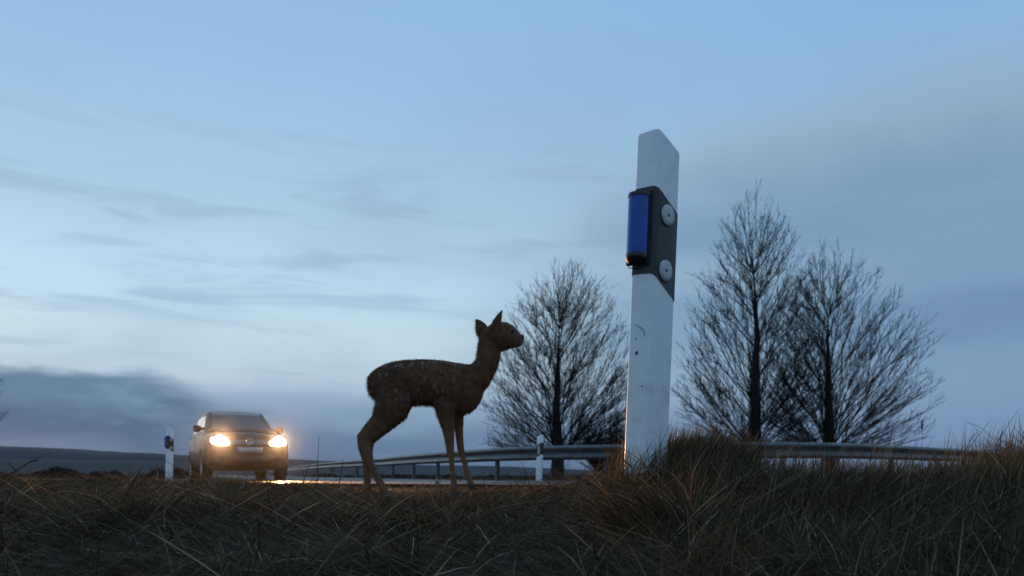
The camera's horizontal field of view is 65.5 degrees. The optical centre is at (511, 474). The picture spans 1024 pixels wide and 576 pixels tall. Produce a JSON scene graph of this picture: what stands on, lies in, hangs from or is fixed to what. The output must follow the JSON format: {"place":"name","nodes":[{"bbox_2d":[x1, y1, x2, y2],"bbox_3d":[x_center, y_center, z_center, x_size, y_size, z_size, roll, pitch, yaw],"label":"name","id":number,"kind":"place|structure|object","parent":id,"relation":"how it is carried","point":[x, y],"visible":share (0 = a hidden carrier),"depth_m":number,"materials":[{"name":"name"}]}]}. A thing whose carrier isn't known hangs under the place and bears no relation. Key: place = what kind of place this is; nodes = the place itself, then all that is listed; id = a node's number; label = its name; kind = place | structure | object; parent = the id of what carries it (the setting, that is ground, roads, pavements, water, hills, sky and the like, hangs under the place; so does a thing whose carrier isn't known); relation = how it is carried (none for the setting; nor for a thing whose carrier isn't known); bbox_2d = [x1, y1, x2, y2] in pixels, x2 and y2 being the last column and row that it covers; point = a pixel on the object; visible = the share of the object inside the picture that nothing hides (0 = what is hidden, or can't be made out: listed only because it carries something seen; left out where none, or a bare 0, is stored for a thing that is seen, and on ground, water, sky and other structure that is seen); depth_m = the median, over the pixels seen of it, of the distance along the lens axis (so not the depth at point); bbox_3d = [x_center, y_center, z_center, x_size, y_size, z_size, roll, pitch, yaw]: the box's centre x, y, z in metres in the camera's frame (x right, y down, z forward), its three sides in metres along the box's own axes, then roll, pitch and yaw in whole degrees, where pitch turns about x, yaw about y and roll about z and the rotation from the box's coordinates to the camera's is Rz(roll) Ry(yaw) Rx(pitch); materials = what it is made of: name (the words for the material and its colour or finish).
{"place":"outdoors","nodes":[
{"label":"outdoors","id":0,"kind":"place"},
{"bbox_2d":[0,459,593,476],"bbox_3d":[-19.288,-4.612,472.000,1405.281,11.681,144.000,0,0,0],"label":"hills","id":1,"kind":"structure","parent":0,"point":[93,465],"depth_m":444.80,"materials":[{"name":"brown plant"}]},
{"bbox_2d":[0,446,593,471],"bbox_3d":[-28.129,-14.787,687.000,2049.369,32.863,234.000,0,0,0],"label":"hills","id":2,"kind":"structure","parent":0,"point":[8,452],"depth_m":662.90,"materials":[{"name":"soil"},{"name":"grass"}]},
{"bbox_2d":[182,475,571,484],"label":"road","id":3,"kind":"structure","parent":0,"point":[389,481],"depth_m":14.82,"materials":[{"name":"grey asphalt"}]},
{"bbox_2d":[189,411,287,479],"bbox_3d":[-6.570,-0.692,18.937,1.979,1.640,4.442,0,0,-27],"label":"car","id":4,"kind":"object","parent":3,"relation":"on","point":[227,439],"visible":0.92,"depth_m":17.27,"materials":[{"name":"grey paint"}]},
{"bbox_2d":[183,475,580,493],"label":"grass","id":5,"kind":"structure","parent":0,"point":[477,478],"depth_m":23.53,"materials":[{"name":"plant"}]},
{"bbox_2d":[0,405,1023,575],"bbox_3d":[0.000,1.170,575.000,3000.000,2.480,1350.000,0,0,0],"label":"ground","id":6,"kind":"structure","parent":0,"point":[352,574],"depth_m":1.81,"materials":[{"name":"plant"}]},
{"bbox_2d":[0,456,41,484],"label":"bare twig","id":7,"kind":"object","parent":6,"relation":"on","point":[18,468],"visible":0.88,"depth_m":3.20,"materials":[{"name":"brown plant"}]},
{"bbox_2d":[164,427,173,479],"bbox_3d":[-6.612,-0.333,15.350,0.179,1.160,0.096,0,0,-32],"label":"marker post","id":8,"kind":"object","parent":6,"relation":"on","point":[169,441],"visible":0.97,"depth_m":15.32,"materials":[{"name":"white plastic"}]},
{"bbox_2d":[0,465,590,478],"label":"treeline","id":9,"kind":"object","parent":6,"relation":"on","point":[177,472],"visible":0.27,"depth_m":126.71,"materials":[{"name":"black"}]},
{"bbox_2d":[317,442,318,488],"bbox_3d":[-0.828,-0.033,3.400,0.011,0.266,0.005,0,0,0],"label":"pole","id":10,"kind":"object","parent":6,"relation":"on","point":[317,466],"visible":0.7,"depth_m":3.40,"materials":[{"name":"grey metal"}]},
{"bbox_2d":[357,310,523,501],"bbox_3d":[-0.259,-0.241,2.900,0.609,0.697,0.155,0,0,0],"label":"fawn","id":11,"kind":"object","parent":6,"relation":"on","point":[451,393],"visible":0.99,"depth_m":2.86,"materials":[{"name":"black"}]},
{"bbox_2d":[536,435,543,480],"bbox_3d":[0.580,-0.258,16.729,0.151,1.159,0.103,0,0,33],"label":"marker post","id":12,"kind":"object","parent":6,"relation":"on","point":[539,458],"visible":0.8,"depth_m":16.70,"materials":[{"name":"white plastic"}]},
{"bbox_2d":[475,257,629,479],"bbox_3d":[1.970,-3.957,30.058,6.699,8.520,7.366,0,0,0],"label":"bare tree","id":13,"kind":"object","parent":6,"relation":"on","point":[554,421],"visible":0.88,"depth_m":29.35,"materials":[{"name":"brown plant"}]},
{"bbox_2d":[568,414,625,472],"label":"bare shrub","id":14,"kind":"object","parent":6,"relation":"on","point":[595,463],"visible":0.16,"depth_m":41.67,"materials":[{"name":"brown plant"}]},
{"bbox_2d":[268,442,995,479],"bbox_3d":[-14.643,-0.095,56.434,14.094,1.050,91.895,0,0,-31],"label":"guardrail","id":15,"kind":"object","parent":6,"relation":"on","point":[584,452],"visible":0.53,"depth_m":17.50,"materials":[{"name":"metal"}]},
{"bbox_2d":[624,129,678,478],"bbox_3d":[0.404,-0.418,2.340,0.181,1.160,0.107,0,0,-25],"label":"marker post","id":16,"kind":"object","parent":6,"relation":"on","point":[650,256],"visible":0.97,"depth_m":2.31,"materials":[{"name":"white plastic"}]},
{"bbox_2d":[670,179,844,442],"bbox_3d":[9.122,-5.420,30.031,6.493,11.380,6.873,0,0,0],"label":"bare tree","id":17,"kind":"object","parent":6,"relation":"on","point":[754,389],"visible":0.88,"depth_m":29.44,"materials":[{"name":"brown plant"}]},
{"bbox_2d":[747,239,946,469],"bbox_3d":[12.869,-4.512,31.401,7.178,9.590,7.495,0,0,0],"label":"bare tree","id":18,"kind":"object","parent":6,"relation":"on","point":[831,416],"visible":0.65,"depth_m":30.29,"materials":[{"name":"brown plant"}]},
{"bbox_2d":[951,434,974,477],"bbox_3d":[1.287,-0.001,2.300,0.101,0.231,0.008,0,0,0],"label":"dead stalk","id":19,"kind":"object","parent":6,"relation":"on","point":[965,450],"visible":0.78,"depth_m":2.30,"materials":[{"name":"brown plant"}]},
{"bbox_2d":[961,420,995,470],"bbox_3d":[1.406,-0.032,2.400,0.105,0.267,0.002,0,0,0],"label":"dead stalk","id":20,"kind":"object","parent":6,"relation":"on","point":[976,438],"visible":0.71,"depth_m":2.40,"materials":[{"name":"brown plant"}]},
{"bbox_2d":[0,0,1023,472],"label":"sky","id":21,"kind":"structure","parent":0,"point":[264,207],"materials":[{"name":"blue"}]}
]}

